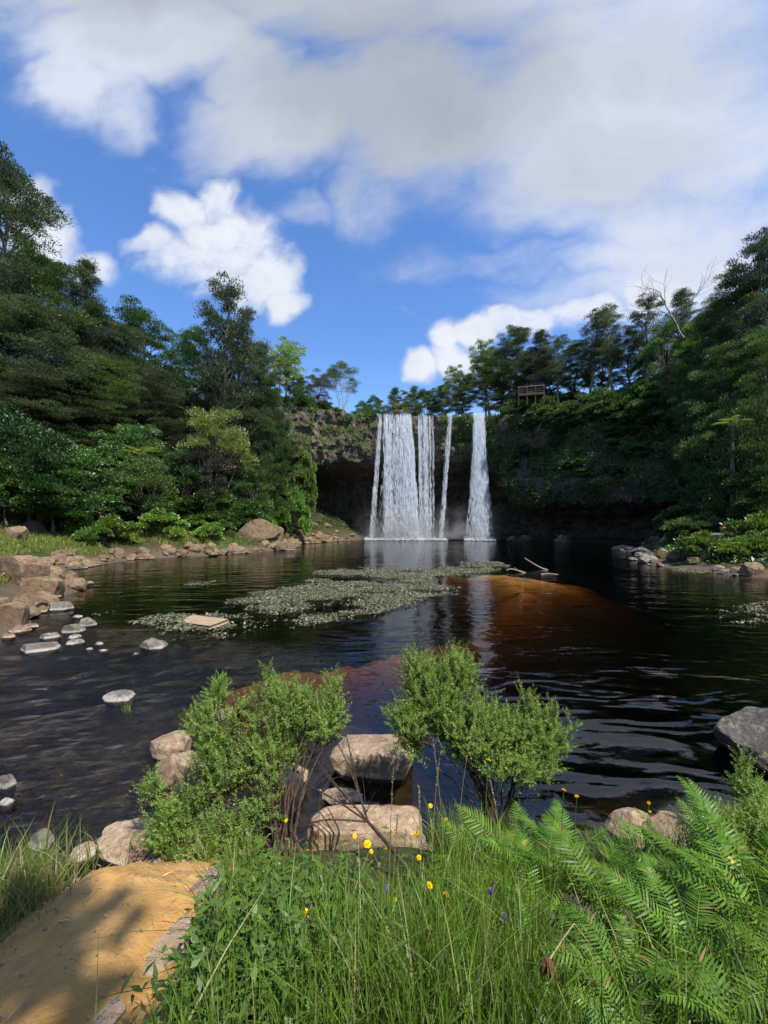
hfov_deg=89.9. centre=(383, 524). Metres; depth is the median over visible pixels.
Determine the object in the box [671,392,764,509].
broadleaf tree
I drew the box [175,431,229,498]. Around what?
broadleaf tree
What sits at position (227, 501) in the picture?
shrub
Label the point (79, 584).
rock
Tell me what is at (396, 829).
grass stalk
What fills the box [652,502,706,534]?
shrub
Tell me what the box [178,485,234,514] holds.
shrub
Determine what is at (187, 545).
rock
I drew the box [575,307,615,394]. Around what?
conifer tree
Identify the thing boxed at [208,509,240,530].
shrub
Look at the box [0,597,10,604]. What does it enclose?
rock
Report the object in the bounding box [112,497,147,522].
shrub
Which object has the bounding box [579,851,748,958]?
fern
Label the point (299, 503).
shrub
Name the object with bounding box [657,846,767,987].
fern
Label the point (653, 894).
fern
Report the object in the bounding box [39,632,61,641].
rock
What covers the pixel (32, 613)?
rock
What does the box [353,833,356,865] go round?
yellow flower
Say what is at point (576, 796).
yellow flower
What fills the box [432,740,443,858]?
grass stalk
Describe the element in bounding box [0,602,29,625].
rock
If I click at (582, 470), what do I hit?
shrub
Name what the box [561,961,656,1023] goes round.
fern
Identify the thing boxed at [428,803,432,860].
yellow flower
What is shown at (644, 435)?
cliff greenery
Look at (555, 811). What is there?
fern
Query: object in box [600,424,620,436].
shrub
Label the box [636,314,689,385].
broadleaf tree
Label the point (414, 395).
conifer tree
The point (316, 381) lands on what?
grey tree
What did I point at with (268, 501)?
shrub
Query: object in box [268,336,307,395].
broadleaf tree
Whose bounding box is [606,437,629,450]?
shrub
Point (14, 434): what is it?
broadleaf tree
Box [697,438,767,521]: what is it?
broadleaf tree
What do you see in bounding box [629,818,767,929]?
fern
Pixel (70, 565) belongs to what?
rock
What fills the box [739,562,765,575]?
rock
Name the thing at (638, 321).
conifer tree
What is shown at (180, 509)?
shrub
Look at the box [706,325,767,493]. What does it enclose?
conifer tree
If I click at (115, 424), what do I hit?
shrub
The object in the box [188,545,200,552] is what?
rock
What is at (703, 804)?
fern
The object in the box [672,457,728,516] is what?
broadleaf tree
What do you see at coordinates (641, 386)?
shrub
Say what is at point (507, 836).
fern
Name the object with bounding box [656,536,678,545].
rock
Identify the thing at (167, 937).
slab
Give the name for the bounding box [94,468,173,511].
shrub
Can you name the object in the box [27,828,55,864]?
rock
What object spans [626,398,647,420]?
shrub
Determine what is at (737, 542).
shrub
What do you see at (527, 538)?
rock
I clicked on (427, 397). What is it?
broadleaf tree
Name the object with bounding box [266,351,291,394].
broadleaf tree
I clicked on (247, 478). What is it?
broadleaf tree
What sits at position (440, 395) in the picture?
conifer tree
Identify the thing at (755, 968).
fern
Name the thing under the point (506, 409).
shrub
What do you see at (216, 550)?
rock
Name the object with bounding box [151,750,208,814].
boulder
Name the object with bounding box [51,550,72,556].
rock
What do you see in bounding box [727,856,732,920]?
yellow flower
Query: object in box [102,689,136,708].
rock
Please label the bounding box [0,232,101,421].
conifer tree
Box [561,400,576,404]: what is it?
shrub
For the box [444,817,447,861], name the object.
yellow flower
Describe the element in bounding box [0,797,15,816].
rock
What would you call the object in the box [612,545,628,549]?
rock
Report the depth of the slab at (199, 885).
2.24 m
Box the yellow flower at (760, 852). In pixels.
[758,851,762,916]
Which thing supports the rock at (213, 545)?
on the ground at (640, 748)
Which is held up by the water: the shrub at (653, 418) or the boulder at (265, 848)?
the boulder at (265, 848)
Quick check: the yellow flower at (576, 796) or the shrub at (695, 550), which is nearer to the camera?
the yellow flower at (576, 796)
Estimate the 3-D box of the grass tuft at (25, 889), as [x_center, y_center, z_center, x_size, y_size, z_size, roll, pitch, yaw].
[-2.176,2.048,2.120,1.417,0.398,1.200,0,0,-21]
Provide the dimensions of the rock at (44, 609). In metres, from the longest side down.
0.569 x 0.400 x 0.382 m
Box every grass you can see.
[0,511,297,584]
[0,770,767,1023]
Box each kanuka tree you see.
[173,406,258,503]
[322,360,361,412]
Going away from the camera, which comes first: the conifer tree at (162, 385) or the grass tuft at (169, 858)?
the grass tuft at (169, 858)
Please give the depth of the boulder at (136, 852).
3.31 m
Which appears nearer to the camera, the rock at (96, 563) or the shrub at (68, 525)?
the rock at (96, 563)
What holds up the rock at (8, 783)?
on the water
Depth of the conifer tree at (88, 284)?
49.23 m
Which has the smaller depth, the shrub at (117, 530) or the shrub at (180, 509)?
the shrub at (117, 530)
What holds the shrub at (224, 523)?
on the ground at (640, 748)
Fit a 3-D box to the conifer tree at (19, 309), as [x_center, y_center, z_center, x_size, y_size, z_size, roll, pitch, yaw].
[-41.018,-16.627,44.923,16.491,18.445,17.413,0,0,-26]
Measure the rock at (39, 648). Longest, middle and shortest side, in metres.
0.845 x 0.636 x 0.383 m
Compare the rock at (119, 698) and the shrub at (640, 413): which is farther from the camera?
the shrub at (640, 413)
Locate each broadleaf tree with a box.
[0,406,91,530]
[0,455,38,526]
[2,452,103,536]
[11,443,137,529]
[71,423,182,486]
[94,454,180,529]
[148,442,216,513]
[226,458,274,516]
[228,450,285,519]
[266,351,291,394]
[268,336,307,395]
[270,474,294,525]
[283,373,312,407]
[293,435,317,535]
[350,399,374,414]
[363,394,390,415]
[410,387,443,416]
[441,364,468,416]
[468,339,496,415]
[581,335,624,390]
[630,342,671,381]
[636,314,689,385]
[667,313,709,387]
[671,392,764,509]
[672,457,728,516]
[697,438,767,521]
[704,392,767,515]
[726,462,767,534]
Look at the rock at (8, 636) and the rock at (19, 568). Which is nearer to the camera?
the rock at (8, 636)
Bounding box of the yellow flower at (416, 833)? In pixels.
[413,830,418,885]
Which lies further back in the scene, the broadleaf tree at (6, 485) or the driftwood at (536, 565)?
the broadleaf tree at (6, 485)
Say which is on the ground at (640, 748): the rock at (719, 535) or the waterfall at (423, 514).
the rock at (719, 535)
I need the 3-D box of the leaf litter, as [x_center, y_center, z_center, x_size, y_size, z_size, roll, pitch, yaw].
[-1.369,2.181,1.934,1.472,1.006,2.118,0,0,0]
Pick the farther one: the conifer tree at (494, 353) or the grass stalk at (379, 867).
the conifer tree at (494, 353)
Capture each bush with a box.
[127,657,351,866]
[379,637,584,837]
[391,402,409,415]
[687,790,767,860]
[721,741,767,824]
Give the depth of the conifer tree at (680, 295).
59.12 m
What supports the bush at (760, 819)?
on the ground at (640, 748)
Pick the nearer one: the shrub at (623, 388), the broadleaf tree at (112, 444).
the broadleaf tree at (112, 444)
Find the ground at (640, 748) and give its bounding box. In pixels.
[0,506,767,1023]
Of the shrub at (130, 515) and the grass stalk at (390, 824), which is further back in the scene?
the shrub at (130, 515)
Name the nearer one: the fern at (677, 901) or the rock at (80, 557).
the fern at (677, 901)
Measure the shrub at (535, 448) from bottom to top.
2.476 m
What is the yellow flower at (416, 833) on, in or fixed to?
on the ground at (640, 748)
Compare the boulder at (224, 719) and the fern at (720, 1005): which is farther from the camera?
the boulder at (224, 719)
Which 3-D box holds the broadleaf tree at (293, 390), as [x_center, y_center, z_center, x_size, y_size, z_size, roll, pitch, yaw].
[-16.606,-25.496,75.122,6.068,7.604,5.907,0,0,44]
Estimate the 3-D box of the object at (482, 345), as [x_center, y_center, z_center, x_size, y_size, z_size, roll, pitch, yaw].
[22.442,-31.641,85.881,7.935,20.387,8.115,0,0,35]
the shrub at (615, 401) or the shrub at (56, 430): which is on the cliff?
the shrub at (615, 401)
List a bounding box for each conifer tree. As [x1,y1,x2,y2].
[0,141,77,390]
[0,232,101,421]
[0,292,113,430]
[0,355,79,435]
[4,371,128,447]
[50,352,155,437]
[60,298,130,423]
[65,256,126,413]
[86,293,199,441]
[88,320,165,424]
[99,367,198,462]
[162,323,219,451]
[176,353,258,482]
[184,270,258,484]
[200,391,264,492]
[201,315,273,487]
[238,337,297,493]
[244,369,302,521]
[251,410,302,524]
[385,386,404,415]
[396,385,426,415]
[423,384,454,416]
[445,372,481,415]
[464,352,509,415]
[486,346,522,412]
[490,324,541,411]
[504,353,547,408]
[515,328,556,402]
[526,350,575,400]
[541,334,576,408]
[553,337,600,399]
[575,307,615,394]
[588,302,632,389]
[605,324,652,390]
[623,290,666,378]
[651,338,729,504]
[653,286,700,377]
[672,339,767,497]
[673,302,754,389]
[685,264,767,378]
[702,226,767,456]
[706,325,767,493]
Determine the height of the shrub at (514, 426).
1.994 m
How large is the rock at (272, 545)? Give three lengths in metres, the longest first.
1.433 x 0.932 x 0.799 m
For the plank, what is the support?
on the water
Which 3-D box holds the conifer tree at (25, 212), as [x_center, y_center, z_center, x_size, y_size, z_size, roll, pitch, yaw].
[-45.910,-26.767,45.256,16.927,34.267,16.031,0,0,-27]
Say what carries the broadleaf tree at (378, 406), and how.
on the cliff
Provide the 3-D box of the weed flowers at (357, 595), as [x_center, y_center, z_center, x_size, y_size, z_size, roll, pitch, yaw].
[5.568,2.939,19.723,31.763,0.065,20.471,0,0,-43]
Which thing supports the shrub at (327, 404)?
on the cliff
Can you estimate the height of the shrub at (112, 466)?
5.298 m
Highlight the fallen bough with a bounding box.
[270,721,420,889]
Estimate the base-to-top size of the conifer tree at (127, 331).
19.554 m
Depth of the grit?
1.87 m
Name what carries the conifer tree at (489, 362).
on the cliff
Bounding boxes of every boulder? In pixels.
[69,841,97,867]
[96,818,153,865]
[127,819,191,863]
[143,851,185,863]
[149,730,191,763]
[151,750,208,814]
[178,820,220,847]
[195,808,227,821]
[203,708,238,738]
[242,762,307,825]
[256,841,300,857]
[305,805,425,850]
[322,787,362,805]
[329,734,413,791]
[417,841,431,850]
[604,807,654,850]
[641,810,702,854]
[713,706,767,784]
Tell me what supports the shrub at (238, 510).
on the ground at (640, 748)
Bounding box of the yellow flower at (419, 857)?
[417,855,421,893]
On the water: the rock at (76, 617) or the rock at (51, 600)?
the rock at (76, 617)
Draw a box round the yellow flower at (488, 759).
[484,758,490,865]
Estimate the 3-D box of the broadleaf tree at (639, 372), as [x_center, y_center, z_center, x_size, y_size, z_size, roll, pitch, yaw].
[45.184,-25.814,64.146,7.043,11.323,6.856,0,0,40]
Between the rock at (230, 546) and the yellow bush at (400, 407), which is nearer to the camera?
the rock at (230, 546)
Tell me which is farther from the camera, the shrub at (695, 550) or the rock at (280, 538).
the rock at (280, 538)
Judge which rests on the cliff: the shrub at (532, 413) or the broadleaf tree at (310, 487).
the shrub at (532, 413)
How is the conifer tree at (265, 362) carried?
on the ground at (640, 748)
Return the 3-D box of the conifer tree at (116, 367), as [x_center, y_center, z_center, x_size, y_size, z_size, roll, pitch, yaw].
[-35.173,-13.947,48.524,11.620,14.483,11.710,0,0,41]
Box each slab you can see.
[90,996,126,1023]
[143,914,192,976]
[188,865,226,902]
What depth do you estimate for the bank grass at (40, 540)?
31.79 m
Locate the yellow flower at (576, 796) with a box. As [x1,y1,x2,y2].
[573,795,578,894]
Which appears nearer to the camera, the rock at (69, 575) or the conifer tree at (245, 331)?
the rock at (69, 575)
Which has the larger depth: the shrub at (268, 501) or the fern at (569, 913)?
the shrub at (268, 501)
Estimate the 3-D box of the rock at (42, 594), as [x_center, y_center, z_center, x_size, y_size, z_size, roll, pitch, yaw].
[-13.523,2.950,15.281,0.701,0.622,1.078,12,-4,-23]
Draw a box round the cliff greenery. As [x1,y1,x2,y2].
[289,404,717,511]
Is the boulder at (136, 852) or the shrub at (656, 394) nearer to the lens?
the boulder at (136, 852)
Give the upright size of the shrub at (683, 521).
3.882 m
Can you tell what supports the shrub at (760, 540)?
on the ground at (640, 748)
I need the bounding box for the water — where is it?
[0,538,767,891]
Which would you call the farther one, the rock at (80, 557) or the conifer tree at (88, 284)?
the conifer tree at (88, 284)
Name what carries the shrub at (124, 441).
on the ground at (640, 748)
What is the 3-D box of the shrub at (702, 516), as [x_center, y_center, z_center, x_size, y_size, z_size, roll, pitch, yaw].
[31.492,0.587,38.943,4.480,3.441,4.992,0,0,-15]
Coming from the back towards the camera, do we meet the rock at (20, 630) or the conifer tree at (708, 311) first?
the conifer tree at (708, 311)
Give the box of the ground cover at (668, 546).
[0,503,767,566]
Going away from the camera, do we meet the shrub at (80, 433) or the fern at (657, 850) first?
the fern at (657, 850)
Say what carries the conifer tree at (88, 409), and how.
on the ground at (640, 748)
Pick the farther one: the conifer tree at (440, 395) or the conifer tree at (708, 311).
the conifer tree at (440, 395)
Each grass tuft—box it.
[0,799,139,953]
[0,813,107,923]
[122,702,132,712]
[142,825,201,861]
[174,826,225,862]
[215,817,280,875]
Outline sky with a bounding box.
[0,0,767,416]
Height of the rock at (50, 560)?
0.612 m
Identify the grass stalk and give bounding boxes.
[376,862,380,923]
[389,767,393,894]
[393,814,398,886]
[418,786,420,878]
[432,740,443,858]
[432,759,439,872]
[458,728,472,839]
[489,780,501,854]
[509,867,523,915]
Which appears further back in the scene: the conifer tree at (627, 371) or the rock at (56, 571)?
the conifer tree at (627, 371)
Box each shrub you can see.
[27,423,61,448]
[35,505,83,532]
[59,423,99,449]
[70,523,114,544]
[79,513,143,542]
[85,449,122,476]
[90,491,151,517]
[93,431,147,455]
[93,459,118,475]
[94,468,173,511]
[99,421,146,438]
[106,521,143,538]
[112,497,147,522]
[117,451,182,486]
[121,506,146,520]
[135,506,189,536]
[162,506,192,524]
[167,493,212,519]
[176,477,239,514]
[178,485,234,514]
[181,514,207,530]
[182,490,237,517]
[189,521,224,540]
[192,503,228,522]
[205,512,239,521]
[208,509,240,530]
[213,519,236,535]
[228,502,263,527]
[230,511,257,525]
[232,499,272,529]
[248,491,277,525]
[272,508,286,525]
[278,398,294,405]
[280,396,296,405]
[283,482,311,538]
[295,395,309,406]
[301,395,315,406]
[315,400,333,409]
[495,404,524,421]
[503,398,523,412]
[509,423,525,432]
[509,459,520,468]
[512,441,530,456]
[517,404,528,413]
[520,390,557,413]
[520,402,554,427]
[520,421,537,430]
[529,444,546,456]
[538,411,570,426]
[551,390,583,411]
[553,393,570,410]
[553,402,593,427]
[557,402,598,428]
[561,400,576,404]
[566,457,587,467]
[572,466,592,477]
[573,392,588,403]
[583,386,620,416]
[586,407,611,418]
[590,392,633,423]
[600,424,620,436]
[605,404,623,419]
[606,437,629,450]
[609,465,628,475]
[616,440,647,460]
[617,407,657,427]
[619,378,663,411]
[619,385,627,391]
[619,394,673,425]
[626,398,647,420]
[628,444,655,456]
[630,400,677,422]
[635,387,673,411]
[641,409,667,425]
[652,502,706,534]
[659,511,723,541]
[666,526,718,538]
[668,514,720,541]
[673,529,731,559]
[673,546,709,555]
[709,534,763,558]
[720,510,767,538]
[743,530,767,553]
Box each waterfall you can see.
[358,414,382,539]
[377,413,425,539]
[416,414,437,539]
[434,413,451,540]
[464,412,497,540]
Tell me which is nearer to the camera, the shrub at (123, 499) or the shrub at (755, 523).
the shrub at (755, 523)
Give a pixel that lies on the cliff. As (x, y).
(345, 481)
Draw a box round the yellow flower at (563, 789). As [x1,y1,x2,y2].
[560,788,565,895]
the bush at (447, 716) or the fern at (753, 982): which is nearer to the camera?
the fern at (753, 982)
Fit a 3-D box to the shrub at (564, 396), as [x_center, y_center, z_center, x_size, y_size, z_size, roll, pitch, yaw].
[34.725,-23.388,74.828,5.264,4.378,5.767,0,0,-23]
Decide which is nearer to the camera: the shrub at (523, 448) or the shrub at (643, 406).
the shrub at (643, 406)
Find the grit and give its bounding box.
[0,849,313,1023]
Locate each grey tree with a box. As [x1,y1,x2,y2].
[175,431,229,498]
[302,368,332,400]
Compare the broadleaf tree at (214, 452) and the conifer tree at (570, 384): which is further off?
the conifer tree at (570, 384)
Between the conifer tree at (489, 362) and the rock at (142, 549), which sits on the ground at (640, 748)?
the rock at (142, 549)
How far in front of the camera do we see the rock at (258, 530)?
46.35 m
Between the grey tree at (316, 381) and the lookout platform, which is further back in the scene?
the grey tree at (316, 381)
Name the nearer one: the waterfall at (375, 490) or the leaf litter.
the leaf litter
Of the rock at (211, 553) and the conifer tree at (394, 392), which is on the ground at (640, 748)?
the rock at (211, 553)
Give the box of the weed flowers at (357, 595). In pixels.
[128,561,763,636]
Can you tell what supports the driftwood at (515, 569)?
on the water
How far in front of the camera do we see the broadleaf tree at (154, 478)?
38.92 m
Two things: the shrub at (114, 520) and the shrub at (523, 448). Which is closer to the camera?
the shrub at (114, 520)
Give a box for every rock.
[0,555,50,585]
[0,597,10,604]
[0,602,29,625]
[0,774,16,800]
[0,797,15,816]
[2,633,15,641]
[4,526,28,540]
[8,626,31,636]
[9,593,47,606]
[19,576,64,595]
[20,641,62,657]
[21,519,45,533]
[23,623,38,630]
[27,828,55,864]
[29,606,41,617]
[30,610,35,617]
[34,591,52,597]
[38,605,47,616]
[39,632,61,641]
[43,558,55,564]
[47,598,59,614]
[49,601,73,616]
[50,567,62,575]
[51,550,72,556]
[51,555,66,561]
[56,560,66,564]
[59,569,70,579]
[61,624,85,639]
[63,639,84,650]
[64,572,76,580]
[64,578,87,590]
[65,561,87,573]
[66,634,82,641]
[67,556,80,561]
[72,614,82,621]
[74,555,85,560]
[79,617,96,631]
[82,561,94,566]
[86,648,93,653]
[89,559,101,565]
[95,641,103,650]
[98,555,108,558]
[98,649,108,655]
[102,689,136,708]
[113,548,125,559]
[126,554,136,559]
[131,653,140,657]
[135,546,150,554]
[137,553,154,559]
[139,638,168,658]
[157,544,172,553]
[166,547,176,554]
[176,549,188,556]
[183,542,193,548]
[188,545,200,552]
[194,544,204,552]
[208,542,215,548]
[208,551,217,555]
[213,548,220,554]
[220,549,228,554]
[225,543,238,549]
[231,548,244,555]
[236,519,280,542]
[259,540,270,547]
[267,543,276,548]
[274,542,295,552]
[276,526,283,542]
[507,535,517,543]
[518,535,531,543]
[556,534,570,544]
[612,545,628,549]
[628,557,637,560]
[630,547,650,552]
[637,555,657,563]
[647,536,660,544]
[653,548,667,558]
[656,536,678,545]
[666,549,685,561]
[685,557,699,564]
[711,533,731,538]
[711,565,724,570]
[717,569,729,573]
[729,567,739,573]
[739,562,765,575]
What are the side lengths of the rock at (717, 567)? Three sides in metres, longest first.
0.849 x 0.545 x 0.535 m
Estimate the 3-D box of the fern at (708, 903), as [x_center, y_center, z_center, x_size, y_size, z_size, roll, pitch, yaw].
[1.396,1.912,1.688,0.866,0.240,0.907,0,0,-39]
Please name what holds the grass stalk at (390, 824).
on the ground at (640, 748)
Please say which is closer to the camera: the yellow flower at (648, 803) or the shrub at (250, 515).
the yellow flower at (648, 803)
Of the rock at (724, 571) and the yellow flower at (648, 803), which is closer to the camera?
the yellow flower at (648, 803)
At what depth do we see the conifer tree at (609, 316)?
67.24 m
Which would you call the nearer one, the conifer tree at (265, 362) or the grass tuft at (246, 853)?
the grass tuft at (246, 853)
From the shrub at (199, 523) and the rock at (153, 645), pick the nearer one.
the rock at (153, 645)
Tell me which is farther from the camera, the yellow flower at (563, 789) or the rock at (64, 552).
the rock at (64, 552)
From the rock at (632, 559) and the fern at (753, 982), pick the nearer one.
the fern at (753, 982)
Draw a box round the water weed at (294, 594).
[92,560,767,640]
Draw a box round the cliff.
[157,398,699,538]
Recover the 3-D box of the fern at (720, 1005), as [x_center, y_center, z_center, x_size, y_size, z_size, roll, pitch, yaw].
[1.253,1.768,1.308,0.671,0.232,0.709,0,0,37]
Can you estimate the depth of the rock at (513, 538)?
71.33 m
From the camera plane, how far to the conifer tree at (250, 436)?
54.13 m
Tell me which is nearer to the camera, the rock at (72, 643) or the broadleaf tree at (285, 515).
the rock at (72, 643)
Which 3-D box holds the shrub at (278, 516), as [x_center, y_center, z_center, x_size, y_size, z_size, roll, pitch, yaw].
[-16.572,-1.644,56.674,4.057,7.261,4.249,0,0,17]
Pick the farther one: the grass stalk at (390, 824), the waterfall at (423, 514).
the waterfall at (423, 514)
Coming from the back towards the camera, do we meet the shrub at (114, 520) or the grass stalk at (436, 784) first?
the shrub at (114, 520)
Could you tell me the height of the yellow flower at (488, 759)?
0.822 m
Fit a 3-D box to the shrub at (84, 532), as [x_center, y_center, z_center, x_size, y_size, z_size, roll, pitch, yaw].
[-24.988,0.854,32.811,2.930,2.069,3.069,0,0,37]
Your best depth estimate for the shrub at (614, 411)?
59.97 m
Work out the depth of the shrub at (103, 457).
42.16 m
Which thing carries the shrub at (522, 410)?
on the cliff
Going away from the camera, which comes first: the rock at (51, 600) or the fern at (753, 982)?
the fern at (753, 982)
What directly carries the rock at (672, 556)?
on the ground at (640, 748)
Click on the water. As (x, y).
(432, 556)
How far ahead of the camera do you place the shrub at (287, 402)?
70.37 m
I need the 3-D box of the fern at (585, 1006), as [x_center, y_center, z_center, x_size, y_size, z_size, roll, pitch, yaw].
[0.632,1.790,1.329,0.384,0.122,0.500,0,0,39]
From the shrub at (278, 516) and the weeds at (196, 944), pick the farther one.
the shrub at (278, 516)
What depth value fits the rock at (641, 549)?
39.88 m
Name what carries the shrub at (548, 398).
on the cliff
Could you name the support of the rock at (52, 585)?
on the ground at (640, 748)
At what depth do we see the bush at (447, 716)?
3.39 m
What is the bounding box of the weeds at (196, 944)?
[119,818,767,1023]
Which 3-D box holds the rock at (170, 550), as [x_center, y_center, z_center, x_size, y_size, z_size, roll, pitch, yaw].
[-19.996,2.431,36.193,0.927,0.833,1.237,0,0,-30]
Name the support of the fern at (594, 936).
on the ground at (640, 748)
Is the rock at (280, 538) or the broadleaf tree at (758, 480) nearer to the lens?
the broadleaf tree at (758, 480)
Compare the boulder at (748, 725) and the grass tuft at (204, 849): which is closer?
the grass tuft at (204, 849)
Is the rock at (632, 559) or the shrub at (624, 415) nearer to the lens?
the rock at (632, 559)
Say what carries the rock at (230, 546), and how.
on the ground at (640, 748)
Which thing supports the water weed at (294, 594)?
on the water
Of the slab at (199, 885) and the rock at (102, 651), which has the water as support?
the rock at (102, 651)
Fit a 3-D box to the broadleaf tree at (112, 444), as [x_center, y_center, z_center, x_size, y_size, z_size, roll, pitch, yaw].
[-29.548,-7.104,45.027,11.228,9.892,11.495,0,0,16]
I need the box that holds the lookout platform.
[517,385,544,405]
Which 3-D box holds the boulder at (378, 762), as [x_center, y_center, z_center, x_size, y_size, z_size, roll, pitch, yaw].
[-0.133,2.912,4.715,1.022,0.530,0.507,-1,-4,9]
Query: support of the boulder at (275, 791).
on the water
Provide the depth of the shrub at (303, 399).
71.05 m
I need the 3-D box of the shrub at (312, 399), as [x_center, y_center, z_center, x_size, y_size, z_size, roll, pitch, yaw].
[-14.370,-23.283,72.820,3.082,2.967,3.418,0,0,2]
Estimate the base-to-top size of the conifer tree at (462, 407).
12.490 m
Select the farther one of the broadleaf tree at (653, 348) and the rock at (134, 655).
the broadleaf tree at (653, 348)
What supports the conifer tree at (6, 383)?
on the ground at (640, 748)
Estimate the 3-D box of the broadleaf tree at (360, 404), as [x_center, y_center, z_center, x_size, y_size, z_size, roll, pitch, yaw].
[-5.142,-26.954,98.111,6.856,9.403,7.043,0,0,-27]
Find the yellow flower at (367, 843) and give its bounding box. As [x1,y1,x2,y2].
[364,839,370,871]
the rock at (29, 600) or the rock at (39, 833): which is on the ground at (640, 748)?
the rock at (29, 600)
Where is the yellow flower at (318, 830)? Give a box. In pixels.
[318,789,321,851]
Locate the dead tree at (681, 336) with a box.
[617,255,717,385]
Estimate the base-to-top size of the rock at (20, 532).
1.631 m
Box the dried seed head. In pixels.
[537,923,590,989]
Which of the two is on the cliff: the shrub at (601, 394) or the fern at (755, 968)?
the shrub at (601, 394)
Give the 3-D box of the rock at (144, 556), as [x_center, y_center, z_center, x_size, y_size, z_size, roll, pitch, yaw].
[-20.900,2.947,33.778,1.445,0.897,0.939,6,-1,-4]
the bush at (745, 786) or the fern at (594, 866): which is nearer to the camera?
the fern at (594, 866)
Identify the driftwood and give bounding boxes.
[506,567,525,573]
[524,558,547,569]
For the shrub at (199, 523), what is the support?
on the ground at (640, 748)
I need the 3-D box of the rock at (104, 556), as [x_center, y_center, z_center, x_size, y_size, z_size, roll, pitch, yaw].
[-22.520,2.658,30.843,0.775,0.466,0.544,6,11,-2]
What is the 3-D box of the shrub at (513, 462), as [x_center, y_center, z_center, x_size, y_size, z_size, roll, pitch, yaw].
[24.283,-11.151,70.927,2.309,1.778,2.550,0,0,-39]
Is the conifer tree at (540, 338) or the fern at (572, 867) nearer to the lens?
the fern at (572, 867)
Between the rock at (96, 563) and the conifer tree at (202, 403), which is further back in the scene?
the conifer tree at (202, 403)
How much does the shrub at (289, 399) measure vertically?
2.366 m
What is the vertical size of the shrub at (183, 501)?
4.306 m
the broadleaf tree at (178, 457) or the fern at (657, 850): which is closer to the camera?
the fern at (657, 850)
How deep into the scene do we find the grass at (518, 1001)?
1.42 m
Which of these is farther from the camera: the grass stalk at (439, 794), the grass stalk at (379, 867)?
the grass stalk at (439, 794)
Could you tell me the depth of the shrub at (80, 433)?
43.60 m
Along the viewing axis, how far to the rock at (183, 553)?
35.98 m
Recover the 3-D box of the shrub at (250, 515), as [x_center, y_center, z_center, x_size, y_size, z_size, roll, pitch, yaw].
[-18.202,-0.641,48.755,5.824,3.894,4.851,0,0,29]
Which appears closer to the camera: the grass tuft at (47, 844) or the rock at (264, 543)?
the grass tuft at (47, 844)
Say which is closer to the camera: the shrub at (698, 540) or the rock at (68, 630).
the rock at (68, 630)
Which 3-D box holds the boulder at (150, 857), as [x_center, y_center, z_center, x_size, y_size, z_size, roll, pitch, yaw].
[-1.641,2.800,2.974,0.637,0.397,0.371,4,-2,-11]
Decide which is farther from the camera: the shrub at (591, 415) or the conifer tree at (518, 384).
the conifer tree at (518, 384)
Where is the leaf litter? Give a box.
[7,848,302,1022]
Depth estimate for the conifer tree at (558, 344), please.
72.90 m
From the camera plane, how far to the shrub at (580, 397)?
66.37 m
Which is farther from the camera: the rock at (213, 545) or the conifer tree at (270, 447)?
the conifer tree at (270, 447)
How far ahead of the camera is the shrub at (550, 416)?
65.94 m
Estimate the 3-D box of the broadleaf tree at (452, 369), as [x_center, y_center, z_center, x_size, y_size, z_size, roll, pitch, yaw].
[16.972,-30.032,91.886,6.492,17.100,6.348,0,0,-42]
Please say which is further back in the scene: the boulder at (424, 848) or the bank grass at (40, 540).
the bank grass at (40, 540)
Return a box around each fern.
[118,445,158,521]
[408,829,547,931]
[434,818,557,916]
[454,800,633,903]
[457,833,646,954]
[465,880,613,1018]
[518,798,656,921]
[526,814,718,974]
[526,886,624,956]
[529,946,630,1023]
[539,898,743,1023]
[548,894,674,976]
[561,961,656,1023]
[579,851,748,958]
[587,867,717,939]
[592,816,692,893]
[595,860,767,1023]
[609,882,698,924]
[616,807,740,897]
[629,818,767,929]
[636,934,747,1023]
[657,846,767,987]
[676,775,767,903]
[676,796,767,876]
[689,900,767,1023]
[711,415,755,527]
[714,959,767,1023]
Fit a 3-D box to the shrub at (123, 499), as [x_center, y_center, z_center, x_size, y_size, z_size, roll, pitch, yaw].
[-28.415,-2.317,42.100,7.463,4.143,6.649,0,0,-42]
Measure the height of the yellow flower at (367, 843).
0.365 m
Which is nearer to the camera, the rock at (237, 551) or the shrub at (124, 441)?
the rock at (237, 551)
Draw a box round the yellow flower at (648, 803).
[646,801,650,876]
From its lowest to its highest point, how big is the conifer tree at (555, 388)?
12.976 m
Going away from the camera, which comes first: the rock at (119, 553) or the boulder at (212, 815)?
the boulder at (212, 815)
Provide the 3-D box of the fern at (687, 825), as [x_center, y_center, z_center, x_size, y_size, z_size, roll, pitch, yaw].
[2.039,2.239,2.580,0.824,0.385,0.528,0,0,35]
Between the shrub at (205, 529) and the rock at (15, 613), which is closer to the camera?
the rock at (15, 613)
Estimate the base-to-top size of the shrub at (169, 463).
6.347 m
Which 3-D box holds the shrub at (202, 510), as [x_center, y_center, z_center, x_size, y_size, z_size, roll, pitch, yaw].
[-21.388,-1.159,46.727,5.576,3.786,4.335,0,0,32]
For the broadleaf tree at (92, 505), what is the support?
on the ground at (640, 748)
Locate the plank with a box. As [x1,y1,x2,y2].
[176,615,228,629]
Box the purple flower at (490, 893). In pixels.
[488,886,492,932]
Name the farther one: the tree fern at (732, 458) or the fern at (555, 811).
the tree fern at (732, 458)
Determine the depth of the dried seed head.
1.31 m

